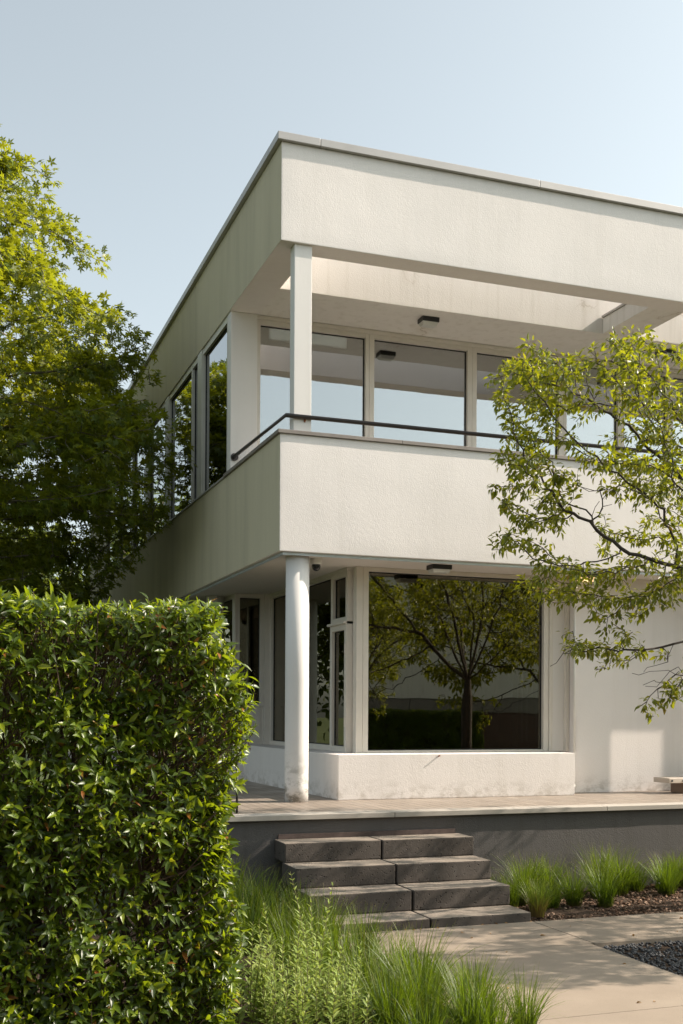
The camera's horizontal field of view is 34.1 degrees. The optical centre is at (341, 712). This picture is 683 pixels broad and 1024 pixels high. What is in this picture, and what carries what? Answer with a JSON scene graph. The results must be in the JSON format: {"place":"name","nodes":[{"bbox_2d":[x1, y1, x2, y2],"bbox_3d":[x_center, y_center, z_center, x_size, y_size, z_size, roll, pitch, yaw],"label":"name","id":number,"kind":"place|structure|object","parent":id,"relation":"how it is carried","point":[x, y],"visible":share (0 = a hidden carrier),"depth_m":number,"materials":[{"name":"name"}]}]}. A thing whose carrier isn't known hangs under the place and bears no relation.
{"place":"outdoors","nodes":[
{"label":"outdoors","id":0,"kind":"place"},
{"bbox_2d":[0,717,305,919],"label":"ground","id":1,"kind":"structure","parent":0,"point":[101,890],"depth_m":10.37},
{"bbox_2d":[0,396,78,639],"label":"sweetgum tree","id":2,"kind":"object","parent":1,"relation":"on","point":[12,551],"visible":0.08,"depth_m":18.38,"materials":[{"name":"green plant"}]},
{"bbox_2d":[0,471,83,710],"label":"dense tree","id":3,"kind":"object","parent":1,"relation":"on","point":[31,532],"visible":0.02,"depth_m":24.53,"materials":[{"name":"green plant"}]},
{"bbox_2d":[0,495,89,721],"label":"dense tree","id":4,"kind":"object","parent":1,"relation":"on","point":[79,574],"visible":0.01,"depth_m":32.83,"materials":[{"name":"green plant"}]},
{"bbox_2d":[46,535,139,717],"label":"dense tree","id":5,"kind":"object","parent":1,"relation":"on","point":[103,650],"depth_m":41.06,"materials":[{"name":"green plant"}]},
{"bbox_2d":[0,124,197,622],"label":"sweetgum tree","id":6,"kind":"object","parent":1,"relation":"on","point":[77,432],"visible":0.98,"depth_m":13.69,"materials":[{"name":"green plant"}]},
{"bbox_2d":[51,751,682,908],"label":"terrace","id":7,"kind":"structure","parent":1,"relation":"on","point":[647,823],"depth_m":10.07,"materials":[{"name":"concrete"}]},
{"bbox_2d":[90,131,682,802],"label":"white house","id":8,"kind":"structure","parent":7,"relation":"on","point":[376,657],"depth_m":11.74,"materials":[{"name":"paint"}]},
{"bbox_2d":[106,478,118,563],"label":"window","id":9,"kind":"structure","parent":8,"relation":"in","point":[110,545],"depth_m":20.80,"materials":[{"name":"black glass"}]},
{"bbox_2d":[119,452,132,558],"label":"window","id":10,"kind":"structure","parent":8,"relation":"in","point":[123,556],"depth_m":19.23,"materials":[{"name":"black glass"}]},
{"bbox_2d":[132,448,144,548],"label":"window","id":11,"kind":"structure","parent":8,"relation":"in","point":[137,458],"depth_m":18.11,"materials":[{"name":"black glass"}]},
{"bbox_2d":[148,402,164,537],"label":"window","id":12,"kind":"structure","parent":8,"relation":"in","point":[153,495],"depth_m":16.51,"materials":[{"name":"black glass"}]},
{"bbox_2d":[169,365,191,519],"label":"window","id":13,"kind":"structure","parent":8,"relation":"in","point":[180,399],"depth_m":14.81,"materials":[{"name":"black glass"}]},
{"bbox_2d":[192,357,197,500],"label":"window","id":14,"kind":"structure","parent":8,"relation":"in","point":[195,365],"depth_m":14.06,"materials":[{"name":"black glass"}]},
{"bbox_2d":[202,316,227,492],"bbox_3d":[-1.435,-3.511,12.948,0.090,1.777,1.255,0,0,-20],"label":"window","id":15,"kind":"structure","parent":8,"relation":"in","point":[215,354],"depth_m":13.05,"materials":[{"name":"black glass"}]},
{"bbox_2d":[224,594,232,727],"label":"window","id":16,"kind":"structure","parent":8,"relation":"in","point":[228,601],"depth_m":14.33,"materials":[{"name":"black glass"}]},
{"bbox_2d":[236,593,263,706],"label":"window","id":17,"kind":"structure","parent":8,"relation":"in","point":[249,607],"depth_m":14.02,"materials":[{"name":"black glass"}]},
{"bbox_2d":[270,592,285,745],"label":"window","id":18,"kind":"structure","parent":8,"relation":"in","point":[277,603],"depth_m":13.85,"materials":[{"name":"black glass"}]},
{"bbox_2d":[260,328,346,360],"bbox_3d":[-0.448,-4.300,12.951,0.950,0.196,0.418,0,0,-20],"label":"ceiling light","id":19,"kind":"object","parent":8,"relation":"attached to","point":[326,347],"visible":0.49,"depth_m":12.84,"materials":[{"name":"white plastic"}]},
{"bbox_2d":[257,319,368,445],"bbox_3d":[-0.331,-3.073,12.622,1.342,2.638,0.090,0,0,-20],"label":"window","id":20,"kind":"structure","parent":8,"relation":"in","point":[260,323],"depth_m":12.69,"materials":[{"name":"white metal"}]},
{"bbox_2d":[310,558,321,570],"bbox_3d":[-0.244,-1.422,10.754,0.114,0.117,0.114,0,0,-20],"label":"security camera","id":21,"kind":"object","parent":8,"relation":"attached to","point":[316,563],"visible":1,"depth_m":10.71,"materials":[{"name":"white plastic"}]},
{"bbox_2d":[308,577,330,750],"bbox_3d":[-0.299,-0.520,12.498,0.090,1.859,1.385,0,0,-20],"label":"window","id":22,"kind":"structure","parent":8,"relation":"in","point":[319,591],"depth_m":12.32,"materials":[{"name":"black glass"}]},
{"bbox_2d":[331,570,352,623],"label":"window","id":23,"kind":"structure","parent":8,"relation":"in","point":[341,583],"depth_m":11.58,"materials":[{"name":"white metal"}]},
{"bbox_2d":[369,334,471,446],"bbox_3d":[0.919,-3.066,13.073,1.311,2.638,0.090,0,0,-20],"label":"window","id":24,"kind":"structure","parent":8,"relation":"in","point":[467,350],"depth_m":13.12,"materials":[{"name":"white metal"}]},
{"bbox_2d":[418,316,438,327],"bbox_3d":[0.970,-4.348,12.425,0.200,0.085,0.150,0,0,-20],"label":"soffit lamp","id":25,"kind":"object","parent":8,"relation":"attached to","point":[428,321],"visible":1,"depth_m":12.37,"materials":[{"name":"black metal"}]},
{"bbox_2d":[426,564,451,573],"bbox_3d":[0.981,-1.434,11.175,0.210,0.080,0.160,0,0,-20],"label":"soffit lamp","id":26,"kind":"object","parent":8,"relation":"attached to","point":[438,569],"visible":1,"depth_m":11.12,"materials":[{"name":"black metal"}]},
{"bbox_2d":[362,567,548,752],"bbox_3d":[1.209,-0.527,11.705,2.150,1.889,0.100,0,0,-20],"label":"window","id":27,"kind":"structure","parent":8,"relation":"in","point":[453,661],"depth_m":11.69,"materials":[{"name":"clear glass"}]},
{"bbox_2d":[472,347,563,455],"bbox_3d":[2.122,-3.060,13.508,1.243,2.638,0.090,0,0,-20],"label":"window","id":28,"kind":"structure","parent":8,"relation":"in","point":[480,351],"depth_m":13.34,"materials":[{"name":"white metal"}]},
{"bbox_2d":[575,573,597,581],"bbox_3d":[2.591,-1.425,11.777,0.220,0.080,0.160,0,0,-20],"label":"soffit lamp","id":29,"kind":"object","parent":8,"relation":"attached to","point":[587,577],"visible":0.03,"depth_m":11.72,"materials":[{"name":"black metal"}]},
{"bbox_2d":[563,359,620,455],"bbox_3d":[3.097,-3.055,13.860,0.828,2.638,0.090,0,0,-20],"label":"window","id":30,"kind":"structure","parent":8,"relation":"in","point":[617,429],"depth_m":13.94,"materials":[{"name":"white metal"}]},
{"bbox_2d":[621,367,669,464],"bbox_3d":[3.831,-3.051,14.125,0.728,2.638,0.090,0,0,-20],"label":"window","id":31,"kind":"structure","parent":8,"relation":"in","point":[622,444],"depth_m":14.19,"materials":[{"name":"white metal"}]},
{"bbox_2d":[655,349,675,359],"bbox_3d":[3.923,-4.332,13.491,0.200,0.085,0.150,0,0,-20],"label":"soffit lamp","id":32,"kind":"object","parent":8,"relation":"attached to","point":[667,351],"visible":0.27,"depth_m":13.43,"materials":[{"name":"black metal"}]},
{"bbox_2d":[670,373,682,459],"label":"window","id":33,"kind":"structure","parent":8,"relation":"in","point":[679,377],"depth_m":14.29,"materials":[{"name":"white"}]},
{"bbox_2d":[654,776,682,792],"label":"bench","id":34,"kind":"object","parent":7,"relation":"on","point":[676,782],"visible":1,"depth_m":11.98,"materials":[{"name":"brown wood"}]},
{"bbox_2d":[483,324,682,723],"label":"cherry tree","id":35,"kind":"object","parent":1,"relation":"on","point":[537,377],"visible":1,"depth_m":8.54,"materials":[{"name":"green plant"}]},
{"bbox_2d":[512,883,682,921],"bbox_3d":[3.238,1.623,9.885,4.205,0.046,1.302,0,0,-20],"label":"mulch","id":36,"kind":"object","parent":1,"relation":"on","point":[636,910],"visible":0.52,"depth_m":9.31,"materials":[{"name":"brown plant"}]},
{"bbox_2d":[492,867,534,906],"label":"grass clump","id":37,"kind":"object","parent":36,"relation":"on","point":[514,898],"visible":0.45,"depth_m":9.19,"materials":[{"name":"green plant"}]},
{"bbox_2d":[493,857,555,905],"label":"grass clump","id":38,"kind":"object","parent":36,"relation":"on","point":[524,878],"visible":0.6,"depth_m":9.31,"materials":[{"name":"green plant"}]},
{"bbox_2d":[501,877,561,917],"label":"grass clump","id":39,"kind":"object","parent":36,"relation":"on","point":[539,906],"visible":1,"depth_m":8.75,"materials":[{"name":"green plant"}]},
{"bbox_2d":[490,849,588,890],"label":"grass clump","id":40,"kind":"object","parent":36,"relation":"on","point":[534,871],"visible":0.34,"depth_m":9.67,"materials":[{"name":"green plant"}]},
{"bbox_2d":[509,860,580,887],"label":"grass clump","id":41,"kind":"object","parent":36,"relation":"on","point":[539,873],"visible":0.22,"depth_m":9.76,"materials":[{"name":"green plant"}]},
{"bbox_2d":[513,875,580,909],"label":"grass clump","id":42,"kind":"object","parent":36,"relation":"on","point":[536,889],"visible":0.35,"depth_m":8.95,"materials":[{"name":"green plant"}]},
{"bbox_2d":[523,849,584,894],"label":"grass clump","id":43,"kind":"object","parent":36,"relation":"on","point":[553,870],"visible":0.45,"depth_m":9.74,"materials":[{"name":"green plant"}]},
{"bbox_2d":[529,879,580,908],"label":"grass clump","id":44,"kind":"object","parent":36,"relation":"on","point":[556,903],"visible":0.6,"depth_m":9.15,"materials":[{"name":"green plant"}]},
{"bbox_2d":[544,863,605,906],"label":"grass clump","id":45,"kind":"object","parent":36,"relation":"on","point":[573,899],"visible":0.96,"depth_m":9.29,"materials":[{"name":"green plant"}]},
{"bbox_2d":[570,857,629,898],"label":"grass clump","id":46,"kind":"object","parent":36,"relation":"on","point":[591,887],"visible":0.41,"depth_m":9.71,"materials":[{"name":"green plant"}]},
{"bbox_2d":[573,860,630,907],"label":"grass clump","id":47,"kind":"object","parent":36,"relation":"on","point":[604,899],"visible":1,"depth_m":9.24,"materials":[{"name":"green plant"}]},
{"bbox_2d":[571,837,644,883],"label":"grass clump","id":48,"kind":"object","parent":36,"relation":"on","point":[594,861],"visible":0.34,"depth_m":10.02,"materials":[{"name":"green plant"}]},
{"bbox_2d":[585,846,664,895],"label":"grass clump","id":49,"kind":"object","parent":36,"relation":"on","point":[623,890],"visible":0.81,"depth_m":9.86,"materials":[{"name":"green plant"}]},
{"bbox_2d":[611,860,660,891],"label":"grass clump","id":50,"kind":"object","parent":36,"relation":"on","point":[637,885],"visible":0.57,"depth_m":10.05,"materials":[{"name":"green plant"}]},
{"bbox_2d":[628,849,682,895],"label":"grass clump","id":51,"kind":"object","parent":36,"relation":"on","point":[666,886],"visible":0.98,"depth_m":9.89,"materials":[{"name":"green plant"}]},
{"bbox_2d":[636,851,682,888],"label":"grass clump","id":52,"kind":"object","parent":36,"relation":"on","point":[664,864],"visible":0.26,"depth_m":10.26,"materials":[{"name":"green plant"}]},
{"bbox_2d":[655,849,682,886],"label":"grass clump","id":53,"kind":"object","parent":36,"relation":"on","point":[680,883],"visible":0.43,"depth_m":10.33,"materials":[{"name":"green plant"}]},
{"bbox_2d":[5,915,452,1023],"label":"hedge bed","id":54,"kind":"object","parent":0,"point":[130,929],"visible":0.05,"depth_m":6.71,"materials":[{"name":"green plant"}]},
{"bbox_2d":[0,582,260,1023],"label":"hedge","id":55,"kind":"object","parent":54,"relation":"on","point":[185,967],"visible":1,"depth_m":4.48,"materials":[{"name":"green plant"}]},
{"bbox_2d":[230,918,260,957],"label":"grass clump","id":56,"kind":"object","parent":54,"relation":"on","point":[245,940],"visible":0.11,"depth_m":7.00,"materials":[{"name":"green plant"}]},
{"bbox_2d":[227,922,274,1023],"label":"leafy herb","id":57,"kind":"object","parent":54,"relation":"on","point":[255,984],"visible":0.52,"depth_m":5.57,"materials":[{"name":"green plant"}]},
{"bbox_2d":[232,856,281,898],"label":"grass clump","id":58,"kind":"object","parent":54,"relation":"on","point":[247,875],"visible":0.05,"depth_m":8.76,"materials":[{"name":"green plant"}]},
{"bbox_2d":[228,864,290,925],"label":"grass clump","id":59,"kind":"object","parent":54,"relation":"on","point":[244,900],"visible":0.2,"depth_m":8.03,"materials":[{"name":"green plant"}]},
{"bbox_2d":[233,920,293,1018],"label":"leafy herb","id":60,"kind":"object","parent":54,"relation":"on","point":[241,993],"visible":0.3,"depth_m":5.88,"materials":[{"name":"green plant"}]},
{"bbox_2d":[232,883,297,954],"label":"grass clump","id":61,"kind":"object","parent":54,"relation":"on","point":[251,916],"visible":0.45,"depth_m":7.39,"materials":[{"name":"green plant"}]},
{"bbox_2d":[232,866,307,925],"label":"grass clump","id":62,"kind":"object","parent":54,"relation":"on","point":[263,891],"visible":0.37,"depth_m":8.26,"materials":[{"name":"green plant"}]},
{"bbox_2d":[239,885,313,945],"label":"grass clump","id":63,"kind":"object","parent":54,"relation":"on","point":[280,914],"visible":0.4,"depth_m":7.69,"materials":[{"name":"green plant"}]},
{"bbox_2d":[251,917,303,1023],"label":"leafy herb","id":64,"kind":"object","parent":54,"relation":"on","point":[262,1015],"visible":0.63,"depth_m":5.54,"materials":[{"name":"green plant"}]},
{"bbox_2d":[254,878,300,917],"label":"grass clump","id":65,"kind":"object","parent":54,"relation":"on","point":[279,895],"visible":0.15,"depth_m":8.65,"materials":[{"name":"green plant"}]},
{"bbox_2d":[255,949,301,1023],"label":"leafy herb","id":66,"kind":"object","parent":54,"relation":"on","point":[275,1011],"visible":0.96,"depth_m":5.27,"materials":[{"name":"green plant"}]},
{"bbox_2d":[254,901,311,1009],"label":"leafy herb","id":67,"kind":"object","parent":54,"relation":"on","point":[290,956],"visible":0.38,"depth_m":5.96,"materials":[{"name":"green plant"}]},
{"bbox_2d":[239,903,345,972],"bbox_3d":[-0.238,1.397,6.889,0.959,0.423,1.115,0,0,17],"label":"grass clump","id":68,"kind":"object","parent":54,"relation":"on","point":[285,932],"visible":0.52,"depth_m":6.88,"materials":[{"name":"green plant"}]},
{"bbox_2d":[263,875,347,933],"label":"grass clump","id":69,"kind":"object","parent":54,"relation":"on","point":[299,899],"visible":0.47,"depth_m":8.07,"materials":[{"name":"green plant"}]},
{"bbox_2d":[289,872,334,1013],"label":"leafy herb","id":70,"kind":"object","parent":54,"relation":"on","point":[311,955],"visible":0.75,"depth_m":5.90,"materials":[{"name":"green plant"}]},
{"bbox_2d":[252,931,371,996],"bbox_3d":[-0.199,1.426,6.284,1.140,0.366,1.072,0,0,27],"label":"grass clump","id":71,"kind":"object","parent":54,"relation":"on","point":[327,961],"visible":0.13,"depth_m":6.34,"materials":[{"name":"green plant"}]},
{"bbox_2d":[286,945,344,1023],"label":"leafy herb","id":72,"kind":"object","parent":54,"relation":"on","point":[303,1016],"visible":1,"depth_m":5.25,"materials":[{"name":"green plant"}]},
{"bbox_2d":[273,921,362,971],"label":"grass clump","id":73,"kind":"object","parent":54,"relation":"on","point":[319,941],"visible":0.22,"depth_m":6.65,"materials":[{"name":"green plant"}]},
{"bbox_2d":[287,937,353,1023],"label":"leafy herb","id":74,"kind":"object","parent":54,"relation":"on","point":[320,1016],"visible":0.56,"depth_m":5.54,"materials":[{"name":"green plant"}]},
{"bbox_2d":[253,910,396,977],"bbox_3d":[-0.071,1.393,6.696,1.192,0.434,1.267,0,0,19],"label":"grass clump","id":75,"kind":"object","parent":54,"relation":"on","point":[345,940],"visible":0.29,"depth_m":6.65,"materials":[{"name":"green plant"}]},
{"bbox_2d":[264,896,386,949],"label":"grass clump","id":76,"kind":"object","parent":54,"relation":"on","point":[315,916],"visible":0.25,"depth_m":7.21,"materials":[{"name":"green plant"}]},
{"bbox_2d":[289,883,375,938],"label":"grass clump","id":77,"kind":"object","parent":54,"relation":"on","point":[329,905],"visible":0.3,"depth_m":7.59,"materials":[{"name":"green plant"}]},
{"bbox_2d":[313,942,352,1011],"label":"leafy herb","id":78,"kind":"object","parent":54,"relation":"on","point":[327,972],"visible":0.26,"depth_m":5.96,"materials":[{"name":"green plant"}]},
{"bbox_2d":[316,930,368,1023],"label":"leafy herb","id":79,"kind":"object","parent":54,"relation":"on","point":[359,965],"visible":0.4,"depth_m":5.68,"materials":[{"name":"green plant"}]},
{"bbox_2d":[309,964,387,1023],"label":"grass clump","id":80,"kind":"object","parent":54,"relation":"on","point":[357,986],"visible":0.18,"depth_m":5.83,"materials":[{"name":"green plant"}]},
{"bbox_2d":[335,957,376,1023],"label":"leafy herb","id":81,"kind":"object","parent":54,"relation":"on","point":[355,1015],"visible":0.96,"depth_m":5.39,"materials":[{"name":"green plant"}]},
{"bbox_2d":[313,900,414,968],"bbox_3d":[0.060,1.398,7.005,0.909,0.424,1.056,0,0,-2],"label":"grass clump","id":82,"kind":"object","parent":54,"relation":"on","point":[373,927],"visible":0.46,"depth_m":7.03,"materials":[{"name":"green plant"}]},
{"bbox_2d":[343,965,415,1020],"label":"grass clump","id":83,"kind":"object","parent":54,"relation":"on","point":[378,989],"visible":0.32,"depth_m":5.72,"materials":[{"name":"green plant"}]},
{"bbox_2d":[319,924,461,1004],"bbox_3d":[0.078,1.401,6.222,1.192,0.419,1.267,0,0,27],"label":"grass clump","id":84,"kind":"object","parent":54,"relation":"on","point":[364,960],"visible":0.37,"depth_m":6.20,"materials":[{"name":"green plant"}]},
{"bbox_2d":[309,950,474,1023],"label":"grass clump","id":85,"kind":"object","parent":54,"relation":"on","point":[381,1017],"visible":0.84,"depth_m":5.47,"materials":[{"name":"green plant"}]},
{"bbox_2d":[337,924,459,990],"bbox_3d":[0.244,1.418,6.452,1.203,0.387,1.132,0,0,34],"label":"grass clump","id":86,"kind":"object","parent":54,"relation":"on","point":[399,953],"visible":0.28,"depth_m":6.50,"materials":[{"name":"green plant"}]},
{"bbox_2d":[323,945,522,1023],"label":"grass clump","id":87,"kind":"object","parent":54,"relation":"on","point":[426,978],"visible":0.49,"depth_m":5.70,"materials":[{"name":"green plant"}]},
{"bbox_2d":[392,975,459,1020],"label":"grass clump","id":88,"kind":"object","parent":54,"relation":"on","point":[432,993],"visible":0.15,"depth_m":5.79,"materials":[{"name":"green plant"}]},
{"bbox_2d":[364,977,496,1023],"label":"grass clump","id":89,"kind":"object","parent":54,"relation":"on","point":[433,1019],"visible":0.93,"depth_m":5.26,"materials":[{"name":"green plant"}]},
{"bbox_2d":[343,915,565,1002],"bbox_3d":[0.480,1.369,5.997,1.174,0.487,1.010,0,0,-44],"label":"grass clump","id":90,"kind":"object","parent":54,"relation":"on","point":[410,961],"visible":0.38,"depth_m":6.05,"materials":[{"name":"green plant"}]},
{"bbox_2d":[403,951,532,1023],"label":"grass clump","id":91,"kind":"object","parent":54,"relation":"on","point":[470,1005],"visible":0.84,"depth_m":5.36,"materials":[{"name":"green plant"}]},
{"bbox_2d":[446,976,549,1023],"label":"grass clump","id":92,"kind":"object","parent":54,"relation":"on","point":[502,1017],"visible":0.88,"depth_m":5.33,"materials":[{"name":"green plant"}]},
{"bbox_2d":[236,763,238,813],"bbox_3d":[-0.874,0.635,9.318,0.024,0.424,0.024,0,0,-20],"label":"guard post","id":93,"kind":"object","parent":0,"point":[237,794],"visible":0.5,"depth_m":9.31,"materials":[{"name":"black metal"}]},
{"bbox_2d":[0,0,682,715],"label":"sky","id":94,"kind":"structure","parent":0,"point":[155,117],"materials":[{"name":"blue"}]},
{"bbox_2d":[338,912,682,1023],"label":"path","id":95,"kind":"structure","parent":0,"point":[609,986],"depth_m":7.15,"materials":[{"name":"concrete"}]},
{"bbox_2d":[308,911,429,933],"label":"step block","id":96,"kind":"structure","parent":95,"relation":"on","point":[399,922],"depth_m":8.25,"materials":[{"name":"stone"}]},
{"bbox_2d":[294,884,410,915],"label":"step block","id":97,"kind":"structure","parent":96,"relation":"on","point":[392,897],"depth_m":8.52,"materials":[{"name":"stone"}]},
{"bbox_2d":[282,859,394,888],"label":"step block","id":98,"kind":"structure","parent":97,"relation":"on","point":[358,872],"depth_m":8.79,"materials":[{"name":"stone"}]},
{"bbox_2d":[275,836,380,862],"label":"step block","id":99,"kind":"structure","parent":98,"relation":"on","point":[324,849],"depth_m":9.08,"materials":[{"name":"stone"}]},
{"bbox_2d":[391,950,464,994],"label":"grass clump","id":100,"kind":"object","parent":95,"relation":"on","point":[438,968],"visible":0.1,"depth_m":6.29,"materials":[{"name":"green plant"}]},
{"bbox_2d":[410,905,530,927],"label":"step block","id":101,"kind":"structure","parent":95,"relation":"on","point":[470,916],"depth_m":8.50,"materials":[{"name":"stone"}]},
{"bbox_2d":[395,879,509,909],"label":"step block","id":102,"kind":"structure","parent":101,"relation":"on","point":[454,894],"depth_m":8.77,"materials":[{"name":"stone"}]},
{"bbox_2d":[380,855,490,883],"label":"step block","id":103,"kind":"structure","parent":102,"relation":"on","point":[437,869],"depth_m":9.08,"materials":[{"name":"stone"}]},
{"bbox_2d":[370,833,473,858],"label":"step block","id":104,"kind":"structure","parent":103,"relation":"on","point":[423,845],"depth_m":9.36,"materials":[{"name":"stone"}]},
{"bbox_2d":[388,949,561,1023],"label":"grass clump","id":105,"kind":"object","parent":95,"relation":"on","point":[474,976],"visible":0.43,"depth_m":5.75,"materials":[{"name":"green plant"}]},
{"bbox_2d":[419,945,579,1002],"bbox_3d":[0.730,1.442,5.927,0.822,0.344,0.707,0,0,-39],"label":"grass clump","id":106,"kind":"object","parent":95,"relation":"on","point":[469,968],"visible":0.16,"depth_m":5.99,"materials":[{"name":"green plant"}]},
{"bbox_2d":[476,966,577,1023],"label":"grass clump","id":107,"kind":"object","parent":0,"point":[530,1018],"visible":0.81,"depth_m":5.55,"materials":[{"name":"green plant"}]},
{"bbox_2d":[602,940,682,976],"bbox_3d":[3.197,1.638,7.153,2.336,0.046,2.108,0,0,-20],"label":"gravel","id":108,"kind":"structure","parent":0,"point":[650,951],"depth_m":7.54,"materials":[{"name":"grey gravel"}]}
]}

